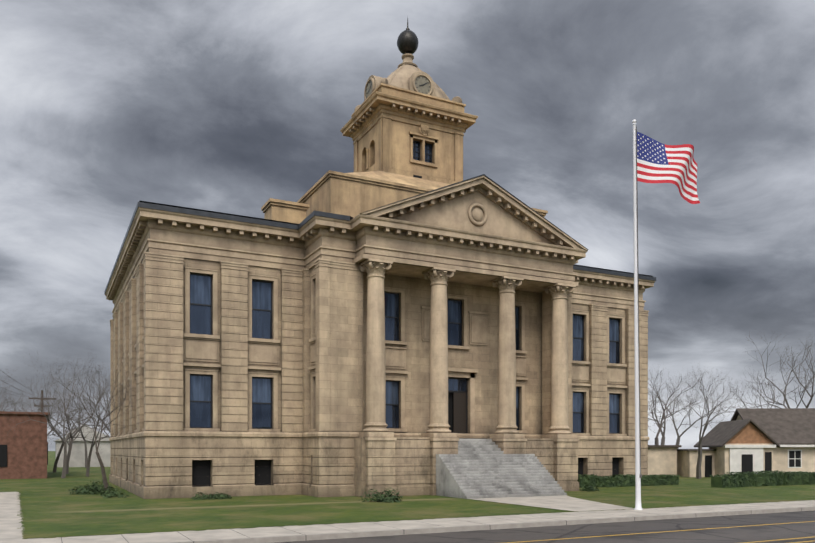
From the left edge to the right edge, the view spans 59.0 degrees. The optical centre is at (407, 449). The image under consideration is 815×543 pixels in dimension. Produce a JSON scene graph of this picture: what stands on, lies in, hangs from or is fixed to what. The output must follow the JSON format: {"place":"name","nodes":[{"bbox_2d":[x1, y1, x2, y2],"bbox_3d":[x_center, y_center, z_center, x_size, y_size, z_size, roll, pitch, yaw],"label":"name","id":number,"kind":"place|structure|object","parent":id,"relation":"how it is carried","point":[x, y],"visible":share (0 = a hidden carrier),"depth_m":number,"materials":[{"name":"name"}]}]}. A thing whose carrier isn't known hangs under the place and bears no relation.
{"place":"outdoors","nodes":[
{"label":"outdoors","id":0,"kind":"place"},
{"bbox_2d":[0,453,814,538],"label":"lawn","id":1,"kind":"structure","parent":0,"point":[52,507],"depth_m":30.81,"materials":[{"name":"green plant"}]},
{"bbox_2d":[0,411,49,478],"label":"brick building","id":2,"kind":"structure","parent":1,"relation":"on","point":[24,450],"depth_m":59.05,"materials":[{"name":"red brick"}]},
{"bbox_2d":[0,444,47,466],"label":"windows","id":3,"kind":"structure","parent":2,"relation":"in","point":[3,448],"depth_m":58.35,"materials":[{"name":"black glass"}]},
{"bbox_2d":[0,370,55,418],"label":"utility pole group","id":4,"kind":"object","parent":1,"relation":"on","point":[42,399],"visible":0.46,"depth_m":70.18,"materials":[{"name":"brown wood"}]},
{"bbox_2d":[0,354,109,477],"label":"bare trees","id":5,"kind":"object","parent":1,"relation":"on","point":[67,419],"visible":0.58,"depth_m":70.43,"materials":[{"name":"grey plant"}]},
{"bbox_2d":[55,425,110,466],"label":"distant houses","id":6,"kind":"structure","parent":1,"relation":"on","point":[77,457],"depth_m":99.47,"materials":[{"name":"white paint"}]},
{"bbox_2d":[41,352,136,489],"bbox_3d":[-17.215,-1.700,40.469,6.130,8.322,6.667,0,0,-10],"label":"bare tree","id":7,"kind":"object","parent":1,"relation":"on","point":[104,478],"visible":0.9,"depth_m":39.20,"materials":[{"name":"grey plant"}]},
{"bbox_2d":[68,476,598,502],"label":"shrubs","id":8,"kind":"object","parent":1,"relation":"on","point":[96,488],"visible":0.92,"depth_m":35.62,"materials":[{"name":"green plant"}]},
{"bbox_2d":[104,18,655,498],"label":"courthouse","id":9,"kind":"structure","parent":1,"relation":"on","point":[404,308],"depth_m":38.30,"materials":[{"name":"stone"}]},
{"bbox_2d":[453,392,465,432],"bbox_3d":[3.025,-1.965,41.775,0.830,2.700,0.050,0,0,-27],"label":"door","id":10,"kind":"structure","parent":9,"relation":"in","point":[459,399],"depth_m":41.74,"materials":[{"name":"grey wood"}]},
{"bbox_2d":[577,470,814,487],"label":"hedge","id":11,"kind":"object","parent":1,"relation":"on","point":[757,478],"visible":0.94,"depth_m":46.81,"materials":[{"name":"green plant"}]},
{"bbox_2d":[648,330,814,478],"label":"bare trees","id":12,"kind":"object","parent":1,"relation":"on","point":[699,459],"visible":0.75,"depth_m":77.31,"materials":[{"name":"grey plant"}]},
{"bbox_2d":[0,492,814,542],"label":"sidewalk","id":13,"kind":"structure","parent":0,"point":[11,529],"depth_m":22.92,"materials":[{"name":"concrete"}]},
{"bbox_2d":[632,119,642,509],"bbox_3d":[9.085,-5.324,28.486,0.454,15.421,0.320,0,0,-27],"label":"flagpole","id":14,"kind":"object","parent":13,"relation":"on","point":[638,506],"visible":0.98,"depth_m":28.41,"materials":[{"name":"white metal"}]},
{"bbox_2d":[636,126,641,477],"bbox_3d":[9.112,-5.830,28.369,0.255,13.869,0.086,0,0,-27],"label":"flagpole rope","id":15,"kind":"object","parent":14,"relation":"attached to","point":[640,475],"visible":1,"depth_m":28.37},
{"bbox_2d":[637,134,699,203],"bbox_3d":[10.527,-11.246,28.566,2.955,2.516,0.846,0,0,-18],"label":"flag","id":16,"kind":"object","parent":14,"relation":"attached to","point":[673,175],"depth_m":28.64,"materials":[{"name":"multicoloured fabric"}]},
{"bbox_2d":[636,132,668,164],"bbox_3d":[9.674,-11.935,28.654,1.364,1.260,0.322,0,0,-6],"label":"flag canton","id":17,"kind":"object","parent":16,"relation":"attached to","point":[642,146],"visible":0.85,"depth_m":28.71,"materials":[{"name":"blue fabric"}]},
{"bbox_2d":[0,0,814,450],"label":"sky","id":18,"kind":"structure","parent":0,"point":[107,107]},
{"bbox_2d":[275,510,814,542],"bbox_3d":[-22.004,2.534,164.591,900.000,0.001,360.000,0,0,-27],"label":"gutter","id":19,"kind":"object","parent":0,"point":[762,531],"depth_m":21.80,"materials":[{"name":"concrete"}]},
{"bbox_2d":[506,521,814,542],"bbox_3d":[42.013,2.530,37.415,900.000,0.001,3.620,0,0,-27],"label":"road markings","id":20,"kind":"object","parent":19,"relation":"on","point":[693,529],"depth_m":21.01,"materials":[{"name":"yellow paint"}]},
{"bbox_2d":[474,495,633,510],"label":"walkway","id":21,"kind":"structure","parent":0,"point":[565,502],"depth_m":32.49,"materials":[{"name":"concrete"}]},
{"bbox_2d":[647,415,814,476],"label":"house walls","id":22,"kind":"structure","parent":0,"point":[668,460],"depth_m":62.61,"materials":[{"name":"beige paint"}]},
{"bbox_2d":[648,408,814,450],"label":"house roof","id":23,"kind":"structure","parent":22,"relation":"on","point":[777,427],"depth_m":64.07,"materials":[{"name":"grey"}]},
{"bbox_2d":[705,451,800,476],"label":"house openings","id":24,"kind":"object","parent":22,"relation":"in","point":[747,462],"visible":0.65,"depth_m":60.14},
{"bbox_2d":[726,422,772,443],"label":"gable","id":25,"kind":"structure","parent":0,"point":[749,433],"depth_m":60.23,"materials":[{"name":"brown wood"}]},
{"bbox_2d":[723,445,814,473],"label":"house wall","id":26,"kind":"structure","parent":0,"point":[736,452],"depth_m":60.06,"materials":[{"name":"white paint"}]},
{"label":"ground","id":27,"kind":"structure","parent":0,"visible":0},
{"bbox_2d":[163,506,814,542],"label":"kerb","id":28,"kind":"structure","parent":27,"relation":"on","point":[274,539],"depth_m":22.65,"materials":[{"name":"concrete"}]}
]}

